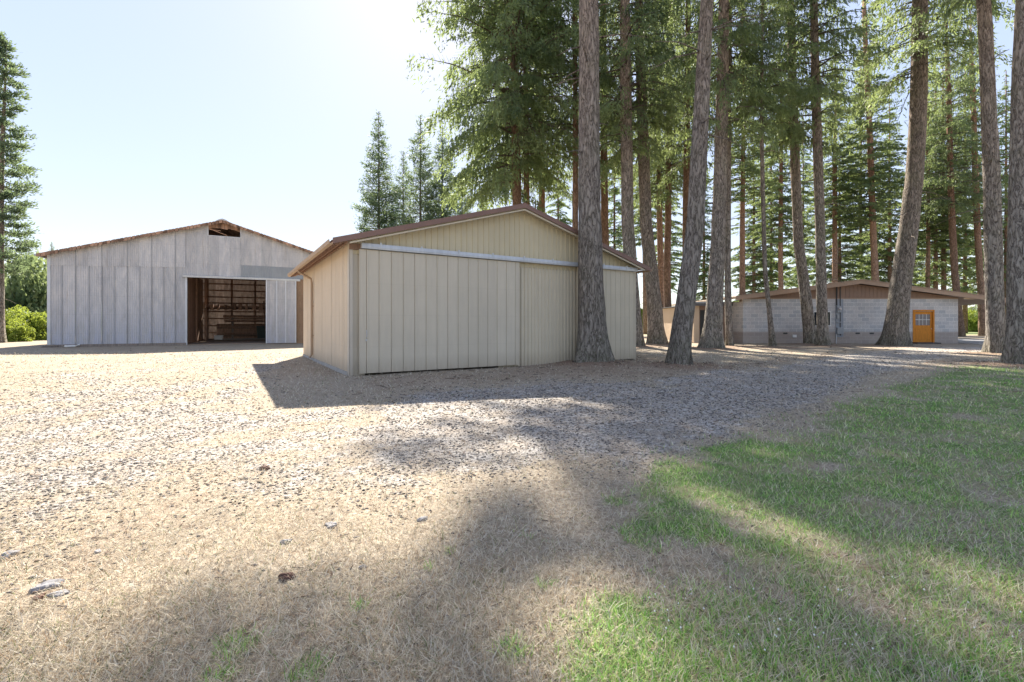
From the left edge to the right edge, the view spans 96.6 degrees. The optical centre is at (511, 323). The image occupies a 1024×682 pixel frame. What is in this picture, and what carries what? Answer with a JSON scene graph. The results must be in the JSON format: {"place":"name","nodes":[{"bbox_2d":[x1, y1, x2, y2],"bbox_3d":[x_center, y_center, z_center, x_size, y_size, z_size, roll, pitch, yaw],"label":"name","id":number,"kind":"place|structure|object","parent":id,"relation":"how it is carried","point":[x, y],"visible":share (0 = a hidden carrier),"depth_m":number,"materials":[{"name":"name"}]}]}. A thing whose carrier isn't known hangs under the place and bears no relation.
{"place":"outdoors","nodes":[
{"label":"outdoors","id":0,"kind":"place"},
{"bbox_2d":[0,0,1014,308],"label":"sky","id":1,"kind":"structure","parent":0,"point":[145,116],"materials":[{"name":"blue"}]},
{"bbox_2d":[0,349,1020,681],"bbox_3d":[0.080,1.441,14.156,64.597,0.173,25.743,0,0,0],"label":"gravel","id":2,"kind":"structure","parent":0,"point":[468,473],"depth_m":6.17,"materials":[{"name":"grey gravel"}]},
{"bbox_2d":[0,332,1023,681],"bbox_3d":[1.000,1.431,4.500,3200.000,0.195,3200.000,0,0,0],"label":"ground","id":3,"kind":"structure","parent":0,"point":[304,370],"depth_m":4.64,"materials":[{"name":"beige soil"}]},
{"bbox_2d":[0,550,19,559],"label":"rock","id":4,"kind":"object","parent":3,"relation":"on","point":[10,552],"visible":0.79,"depth_m":2.96,"materials":[{"name":"grey stone"}]},
{"bbox_2d":[5,308,24,321],"bbox_3d":[-46.557,0.082,42.207,4.308,3.221,4.383,0,0,24],"label":"bush","id":5,"kind":"object","parent":3,"relation":"on","point":[6,313],"visible":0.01,"depth_m":42.18,"materials":[{"name":"green plant"}]},
{"bbox_2d":[5,319,35,341],"bbox_3d":[-41.992,0.606,38.434,3.202,2.039,2.564,0,0,19],"label":"bush","id":6,"kind":"object","parent":3,"relation":"on","point":[19,333],"visible":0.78,"depth_m":38.19,"materials":[{"name":"green plant"}]},
{"bbox_2d":[0,31,43,342],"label":"redwood tree","id":7,"kind":"object","parent":3,"relation":"on","point":[9,68],"visible":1,"depth_m":36.12,"materials":[{"name":"green plant"}]},
{"bbox_2d":[4,251,46,319],"bbox_3d":[-53.123,-3.027,49.846,8.004,10.160,7.867,0,0,-23],"label":"bush","id":8,"kind":"object","parent":3,"relation":"on","point":[29,291],"visible":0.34,"depth_m":49.09,"materials":[{"name":"green plant"}]},
{"bbox_2d":[5,305,46,340],"bbox_3d":[-43.998,-0.026,41.063,4.269,3.398,3.418,0,0,-12],"label":"bush","id":9,"kind":"object","parent":3,"relation":"on","point":[33,321],"visible":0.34,"depth_m":40.87,"materials":[{"name":"green plant"}]},
{"bbox_2d":[23,311,46,339],"bbox_3d":[-43.638,0.246,41.889,3.811,2.850,3.746,0,0,-35],"label":"bush","id":10,"kind":"object","parent":3,"relation":"on","point":[43,315],"visible":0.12,"depth_m":41.67,"materials":[{"name":"green plant"}]},
{"bbox_2d":[31,593,45,602],"bbox_3d":[-2.600,1.506,2.504,0.052,0.034,0.081,-8,-6,0],"label":"rock","id":11,"kind":"object","parent":3,"relation":"on","point":[41,597],"visible":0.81,"depth_m":2.50,"materials":[{"name":"brown stone"}]},
{"bbox_2d":[28,578,64,592],"bbox_3d":[-2.667,1.507,2.622,0.149,0.047,0.088,6,-1,-32],"label":"rock","id":12,"kind":"object","parent":3,"relation":"on","point":[45,584],"visible":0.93,"depth_m":2.61,"materials":[{"name":"grey stone"}]},
{"bbox_2d":[46,589,69,597],"bbox_3d":[-2.531,1.508,2.545,0.098,0.033,0.068,4,-5,-28],"label":"rock","id":13,"kind":"object","parent":3,"relation":"on","point":[57,593],"visible":0.8,"depth_m":2.53,"materials":[{"name":"grey stone"}]},
{"bbox_2d":[34,219,331,347],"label":"metal barn","id":14,"kind":"structure","parent":3,"relation":"on","point":[190,285],"depth_m":31.74,"materials":[{"name":"grey metal"}]},
{"bbox_2d":[214,335,222,339],"bbox_3d":[-26.922,1.265,41.891,0.690,0.410,0.490,0,0,-26],"label":"white crate","id":15,"kind":"object","parent":14,"relation":"on","point":[218,337],"visible":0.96,"depth_m":41.69,"materials":[{"name":"plastic"}]},
{"bbox_2d":[222,338,264,339],"bbox_3d":[-24.207,1.420,42.995,5.200,0.100,0.280,0,0,-26],"label":"long plank","id":16,"kind":"object","parent":14,"relation":"on","point":[242,338],"visible":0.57,"depth_m":42.38,"materials":[{"name":"brown wood"}]},
{"bbox_2d":[223,315,265,337],"bbox_3d":[-24.115,0.320,44.527,6.881,2.300,0.838,0,0,-26],"label":"pipe rack","id":17,"kind":"object","parent":14,"relation":"on","point":[232,333],"visible":0.39,"depth_m":43.35,"materials":[{"name":"brown wood"}]},
{"bbox_2d":[256,326,264,337],"bbox_3d":[-23.837,0.845,44.128,1.530,1.290,0.880,0,0,-26],"label":"feed bin","id":18,"kind":"object","parent":14,"relation":"on","point":[260,331],"visible":0.31,"depth_m":43.59,"materials":[{"name":"green paint"}]},
{"bbox_2d":[263,301,265,339],"bbox_3d":[-23.002,-0.330,42.477,0.302,3.606,0.096,0,0,3],"label":"leaning pole","id":19,"kind":"object","parent":14,"relation":"on","point":[264,319],"visible":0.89,"depth_m":42.44,"materials":[{"name":"metal"}]},
{"bbox_2d":[266,280,295,342],"bbox_3d":[-17.450,-0.900,34.521,2.070,4.720,0.095,0,0,-26],"label":"sliding door","id":20,"kind":"structure","parent":14,"relation":"in","point":[280,295],"depth_m":34.47,"materials":[{"name":"metal"}]},
{"bbox_2d":[259,465,270,469],"bbox_3d":[-2.551,1.494,4.713,0.108,0.057,0.065,6,-3,1],"label":"rock","id":21,"kind":"object","parent":3,"relation":"on","point":[264,467],"visible":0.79,"depth_m":4.69,"materials":[{"name":"stone"}]},
{"bbox_2d":[280,539,291,543],"bbox_3d":[-1.565,1.507,3.155,0.080,0.037,0.050,0,-8,-13],"label":"rock","id":22,"kind":"object","parent":3,"relation":"on","point":[283,540],"visible":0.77,"depth_m":3.14,"materials":[{"name":"grey stone"}]},
{"bbox_2d":[325,521,336,527],"bbox_3d":[-1.352,1.506,3.421,0.081,0.038,0.118,-1,-4,-38],"label":"rock","id":23,"kind":"object","parent":3,"relation":"on","point":[330,525],"visible":0.86,"depth_m":3.40,"materials":[{"name":"grey stone"}]},
{"bbox_2d":[350,110,402,232],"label":"spire conifer","id":24,"kind":"object","parent":3,"relation":"on","point":[373,196],"visible":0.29,"depth_m":69.28,"materials":[{"name":"green plant"}]},
{"bbox_2d":[388,150,413,225],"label":"spire conifer","id":25,"kind":"object","parent":3,"relation":"on","point":[402,204],"visible":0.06,"depth_m":73.70,"materials":[{"name":"green plant"}]},
{"bbox_2d":[390,114,445,226],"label":"spire conifer","id":26,"kind":"object","parent":3,"relation":"on","point":[420,172],"visible":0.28,"depth_m":66.18,"materials":[{"name":"green plant"}]},
{"bbox_2d":[417,516,427,521],"bbox_3d":[-0.692,1.506,3.516,0.054,0.037,0.090,5,8,32],"label":"rock","id":27,"kind":"object","parent":3,"relation":"on","point":[422,518],"visible":0.92,"depth_m":3.50,"materials":[{"name":"grey stone"}]},
{"bbox_2d":[417,123,465,221],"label":"spire conifer","id":28,"kind":"object","parent":3,"relation":"on","point":[446,179],"visible":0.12,"depth_m":68.16,"materials":[{"name":"green plant"}]},
{"bbox_2d":[453,167,474,214],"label":"spire conifer","id":29,"kind":"object","parent":3,"relation":"on","point":[464,203],"visible":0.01,"depth_m":72.77,"materials":[{"name":"green plant"}]},
{"bbox_2d":[287,203,651,375],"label":"storage shed","id":30,"kind":"structure","parent":3,"relation":"on","point":[498,287],"depth_m":15.10,"materials":[{"name":"paint"}]},
{"bbox_2d":[359,249,519,373],"bbox_3d":[-2.046,-0.355,14.473,5.444,3.570,0.151,0,0,-32],"label":"sliding door","id":31,"kind":"structure","parent":30,"relation":"in","point":[417,311],"depth_m":14.27,"materials":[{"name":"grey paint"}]},
{"bbox_2d":[577,267,635,359],"bbox_3d":[3.805,-0.375,18.194,3.094,3.650,0.072,0,0,-32],"label":"sliding door","id":32,"kind":"structure","parent":30,"relation":"in","point":[619,286],"depth_m":18.53,"materials":[{"name":"beige paint"}]},
{"bbox_2d":[404,0,619,215],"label":"fir tree","id":33,"kind":"object","parent":3,"relation":"on","point":[533,45],"visible":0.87,"depth_m":32.65,"materials":[{"name":"green plant"}]},
{"bbox_2d":[0,345,1023,681],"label":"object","id":34,"kind":"object","parent":3,"relation":"on","point":[476,493],"visible":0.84,"depth_m":3.97,"materials":[{"name":"plant"}]},
{"bbox_2d":[472,6,572,207],"bbox_3d":[1.371,-18.907,40.333,8.817,41.120,9.607,0,0,-38],"label":"fir tree","id":35,"kind":"object","parent":3,"relation":"on","point":[527,188],"visible":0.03,"depth_m":39.77,"materials":[{"name":"green plant"}]},
{"bbox_2d":[496,1,572,211],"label":"fir tree","id":36,"kind":"object","parent":3,"relation":"on","point":[543,197],"visible":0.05,"depth_m":43.28,"materials":[{"name":"green plant"}]},
{"bbox_2d":[545,140,571,225],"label":"young fir","id":37,"kind":"object","parent":3,"relation":"on","point":[558,204],"visible":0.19,"depth_m":81.89,"materials":[{"name":"green plant"}]},
{"bbox_2d":[527,0,619,229],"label":"fir tree","id":38,"kind":"object","parent":3,"relation":"on","point":[573,68],"visible":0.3,"depth_m":33.79,"materials":[{"name":"green plant"}]},
{"bbox_2d":[556,0,638,245],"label":"fir tree","id":39,"kind":"object","parent":3,"relation":"on","point":[604,218],"visible":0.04,"depth_m":39.75,"materials":[{"name":"green plant"}]},
{"bbox_2d":[555,0,647,362],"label":"fir tree","id":40,"kind":"object","parent":3,"relation":"on","point":[593,344],"visible":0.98,"depth_m":16.41,"materials":[{"name":"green plant"}]},
{"bbox_2d":[600,117,638,273],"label":"young fir","id":41,"kind":"object","parent":3,"relation":"on","point":[613,192],"visible":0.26,"depth_m":83.80,"materials":[{"name":"green plant"}]},
{"bbox_2d":[556,0,692,345],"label":"fir tree","id":42,"kind":"object","parent":3,"relation":"on","point":[623,60],"visible":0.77,"depth_m":29.62,"materials":[{"name":"green plant"}]},
{"bbox_2d":[599,0,693,343],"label":"fir tree","id":43,"kind":"object","parent":3,"relation":"on","point":[656,333],"visible":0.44,"depth_m":32.59,"materials":[{"name":"green plant"}]},
{"bbox_2d":[620,101,674,333],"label":"fir tree","id":44,"kind":"object","parent":3,"relation":"on","point":[639,243],"visible":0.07,"depth_m":65.73,"materials":[{"name":"green plant"}]},
{"bbox_2d":[613,2,683,307],"bbox_3d":[14.522,-18.903,46.084,8.239,41.120,8.558,0,0,0],"label":"fir tree","id":45,"kind":"object","parent":3,"relation":"on","point":[660,241],"visible":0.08,"depth_m":45.78,"materials":[{"name":"green plant"}]},
{"bbox_2d":[653,130,682,292],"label":"young fir","id":46,"kind":"object","parent":3,"relation":"on","point":[677,254],"visible":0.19,"depth_m":87.30,"materials":[{"name":"green plant"}]},
{"bbox_2d":[633,0,713,308],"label":"fir tree","id":47,"kind":"object","parent":3,"relation":"on","point":[667,261],"visible":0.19,"depth_m":43.75,"materials":[{"name":"green plant"}]},
{"bbox_2d":[647,0,740,289],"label":"fir tree","id":48,"kind":"object","parent":3,"relation":"on","point":[685,169],"visible":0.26,"depth_m":36.84,"materials":[{"name":"green plant"}]},
{"bbox_2d":[649,0,768,364],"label":"fir tree","id":49,"kind":"object","parent":3,"relation":"on","point":[679,350],"visible":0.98,"depth_m":15.98,"materials":[{"name":"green plant"}]},
{"bbox_2d":[696,165,724,300],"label":"young fir","id":50,"kind":"object","parent":3,"relation":"on","point":[704,268],"visible":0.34,"depth_m":75.62,"materials":[{"name":"green plant"}]},
{"bbox_2d":[654,0,814,347],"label":"fir tree","id":51,"kind":"object","parent":3,"relation":"on","point":[712,335],"visible":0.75,"depth_m":27.08,"materials":[{"name":"plant"}]},
{"bbox_2d":[681,0,788,345],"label":"fir tree","id":52,"kind":"object","parent":3,"relation":"on","point":[729,339],"visible":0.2,"depth_m":29.34,"materials":[{"name":"green plant"}]},
{"bbox_2d":[705,13,782,301],"bbox_3d":[25.564,-16.916,50.225,7.579,37.136,7.216,0,0,-21],"label":"fir tree","id":53,"kind":"object","parent":3,"relation":"on","point":[751,170],"visible":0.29,"depth_m":49.78,"materials":[{"name":"green plant"}]},
{"bbox_2d":[731,133,788,301],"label":"young fir","id":54,"kind":"object","parent":3,"relation":"on","point":[753,267],"visible":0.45,"depth_m":63.81,"materials":[{"name":"green plant"}]},
{"bbox_2d":[728,0,807,345],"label":"fir tree","id":55,"kind":"object","parent":3,"relation":"on","point":[771,337],"visible":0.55,"depth_m":28.33,"materials":[{"name":"green plant"}]},
{"bbox_2d":[737,109,798,294],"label":"young fir","id":56,"kind":"object","parent":3,"relation":"on","point":[789,254],"visible":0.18,"depth_m":71.43,"materials":[{"name":"green plant"}]},
{"bbox_2d":[745,53,814,290],"bbox_3d":[34.423,-16.531,58.229,7.924,36.366,7.544,0,0,-20],"label":"fir tree","id":57,"kind":"object","parent":3,"relation":"on","point":[782,210],"visible":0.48,"depth_m":57.80,"materials":[{"name":"green plant"}]},
{"bbox_2d":[731,0,849,343],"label":"fir tree","id":58,"kind":"object","parent":3,"relation":"on","point":[808,323],"visible":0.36,"depth_m":32.26,"materials":[{"name":"green plant"}]},
{"bbox_2d":[774,118,830,288],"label":"young fir","id":59,"kind":"object","parent":3,"relation":"on","point":[807,242],"visible":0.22,"depth_m":77.56,"materials":[{"name":"green plant"}]},
{"bbox_2d":[748,0,895,344],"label":"fir tree","id":60,"kind":"object","parent":3,"relation":"on","point":[816,48],"visible":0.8,"depth_m":30.19,"materials":[{"name":"green plant"}]},
{"bbox_2d":[662,279,1005,343],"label":"block building","id":61,"kind":"structure","parent":3,"relation":"on","point":[856,311],"depth_m":34.60,"materials":[{"name":"concrete"}]},
{"bbox_2d":[814,311,830,325],"bbox_3d":[23.511,-0.380,34.630,1.333,1.120,0.100,0,0,0],"label":"window","id":62,"kind":"structure","parent":61,"relation":"in","point":[815,312],"depth_m":34.66,"materials":[{"name":"white glass"}]},
{"bbox_2d":[915,312,931,341],"bbox_3d":[31.203,0.240,34.645,1.396,2.320,0.130,0,0,0],"label":"door","id":63,"kind":"structure","parent":61,"relation":"in","point":[923,320],"depth_m":34.66,"materials":[{"name":"orange wood"}]},
{"bbox_2d":[649,434,1021,653],"bbox_3d":[3.926,1.442,5.673,9.850,0.040,3.103,0,0,-43],"label":"clover blossom","id":64,"kind":"object","parent":3,"relation":"on","point":[790,618],"visible":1,"depth_m":2.22,"materials":[{"name":"white plant"}]},
{"bbox_2d":[801,39,876,282],"bbox_3d":[40.528,-17.034,57.192,8.222,37.366,8.333,0,0,0],"label":"fir tree","id":65,"kind":"object","parent":3,"relation":"on","point":[834,198],"visible":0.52,"depth_m":56.69,"materials":[{"name":"green plant"}]},
{"bbox_2d":[808,142,870,284],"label":"young fir","id":66,"kind":"object","parent":3,"relation":"on","point":[851,265],"visible":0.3,"depth_m":59.48,"materials":[{"name":"green plant"}]},
{"bbox_2d":[828,38,895,281],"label":"young fir","id":67,"kind":"object","parent":3,"relation":"on","point":[861,252],"visible":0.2,"depth_m":65.77,"materials":[{"name":"green plant"}]},
{"bbox_2d":[829,0,906,280],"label":"fir tree","id":68,"kind":"object","parent":3,"relation":"on","point":[871,159],"visible":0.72,"depth_m":54.71,"materials":[{"name":"green plant"}]},
{"bbox_2d":[855,99,926,286],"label":"young fir","id":69,"kind":"object","parent":3,"relation":"on","point":[888,253],"visible":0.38,"depth_m":59.79,"materials":[{"name":"green plant"}]},
{"bbox_2d":[912,227,940,287],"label":"young fir","id":70,"kind":"object","parent":3,"relation":"on","point":[921,266],"visible":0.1,"depth_m":79.00,"materials":[{"name":"green plant"}]},
{"bbox_2d":[839,0,1014,345],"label":"fir tree","id":71,"kind":"object","parent":3,"relation":"on","point":[895,331],"visible":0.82,"depth_m":30.15,"materials":[{"name":"plant"}]},
{"bbox_2d":[894,60,963,287],"bbox_3d":[54.354,-16.537,59.994,7.924,36.366,7.544,0,0,21],"label":"fir tree","id":72,"kind":"object","parent":3,"relation":"on","point":[940,235],"visible":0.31,"depth_m":59.58,"materials":[{"name":"green plant"}]},
{"bbox_2d":[914,65,974,288],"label":"young fir","id":73,"kind":"object","parent":3,"relation":"on","point":[936,266],"visible":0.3,"depth_m":61.14,"materials":[{"name":"green plant"}]},
{"bbox_2d":[919,68,981,290],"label":"fir tree","id":74,"kind":"object","parent":3,"relation":"on","point":[943,287],"visible":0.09,"depth_m":61.64,"materials":[{"name":"green plant"}]},
{"bbox_2d":[887,0,1014,352],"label":"fir tree","id":75,"kind":"object","parent":3,"relation":"on","point":[995,320],"visible":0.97,"depth_m":22.32,"materials":[{"name":"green plant"}]},
{"bbox_2d":[895,9,1007,336],"bbox_3d":[51.852,-18.678,54.390,9.435,40.652,9.238,0,0,0],"label":"fir tree","id":76,"kind":"object","parent":3,"relation":"on","point":[948,122],"visible":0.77,"depth_m":53.57,"materials":[{"name":"green plant"}]},
{"bbox_2d":[925,38,1003,333],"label":"young fir","id":77,"kind":"object","parent":3,"relation":"on","point":[964,285],"visible":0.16,"depth_m":69.72,"materials":[{"name":"green plant"}]},
{"bbox_2d":[931,11,1009,335],"bbox_3d":[57.113,-18.917,55.903,8.500,41.133,9.378,0,0,28],"label":"fir tree","id":78,"kind":"object","parent":3,"relation":"on","point":[974,117],"visible":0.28,"depth_m":55.75,"materials":[{"name":"green plant"}]},
{"bbox_2d":[959,166,983,311],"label":"young fir","id":79,"kind":"object","parent":3,"relation":"on","point":[975,290],"visible":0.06,"depth_m":90.07,"materials":[{"name":"green plant"}]},
{"bbox_2d":[968,309,977,331],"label":"bush","id":80,"kind":"object","parent":3,"relation":"on","point":[972,322],"visible":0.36,"depth_m":82.40,"materials":[{"name":"green plant"}]},
{"bbox_2d":[938,0,1023,363],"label":"fir tree","id":81,"kind":"object","parent":3,"relation":"on","point":[1013,349],"visible":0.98,"depth_m":16.33,"materials":[{"name":"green plant"}]},
{"bbox_2d":[972,69,1010,315],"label":"young fir","id":82,"kind":"object","parent":3,"relation":"on","point":[1005,98],"visible":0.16,"depth_m":65.91,"materials":[{"name":"green plant"}]},
{"bbox_2d":[0,350,1023,681],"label":"dry grass","id":83,"kind":"structure","parent":0,"point":[112,658],"depth_m":2.56,"materials":[{"name":"beige plant"}]},
{"bbox_2d":[278,572,295,581],"bbox_3d":[-1.324,1.496,2.693,0.070,0.056,0.088,0,0,38],"label":"rock","id":84,"kind":"object","parent":83,"relation":"on","point":[287,576],"visible":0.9,"depth_m":2.68,"materials":[{"name":"brown stone"}]},
{"bbox_2d":[199,359,1023,681],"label":"lawn grass","id":85,"kind":"structure","parent":0,"point":[781,649],"depth_m":2.47,"materials":[{"name":"green plant"}]},
{"bbox_2d":[958,339,983,343],"bbox_3d":[38.374,1.525,42.600,8.900,0.150,18.800,0,0,0],"label":"concrete apron","id":86,"kind":"object","parent":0,"point":[968,341],"visible":0.18,"depth_m":37.22,"materials":[{"name":"grey concrete"}]}
]}

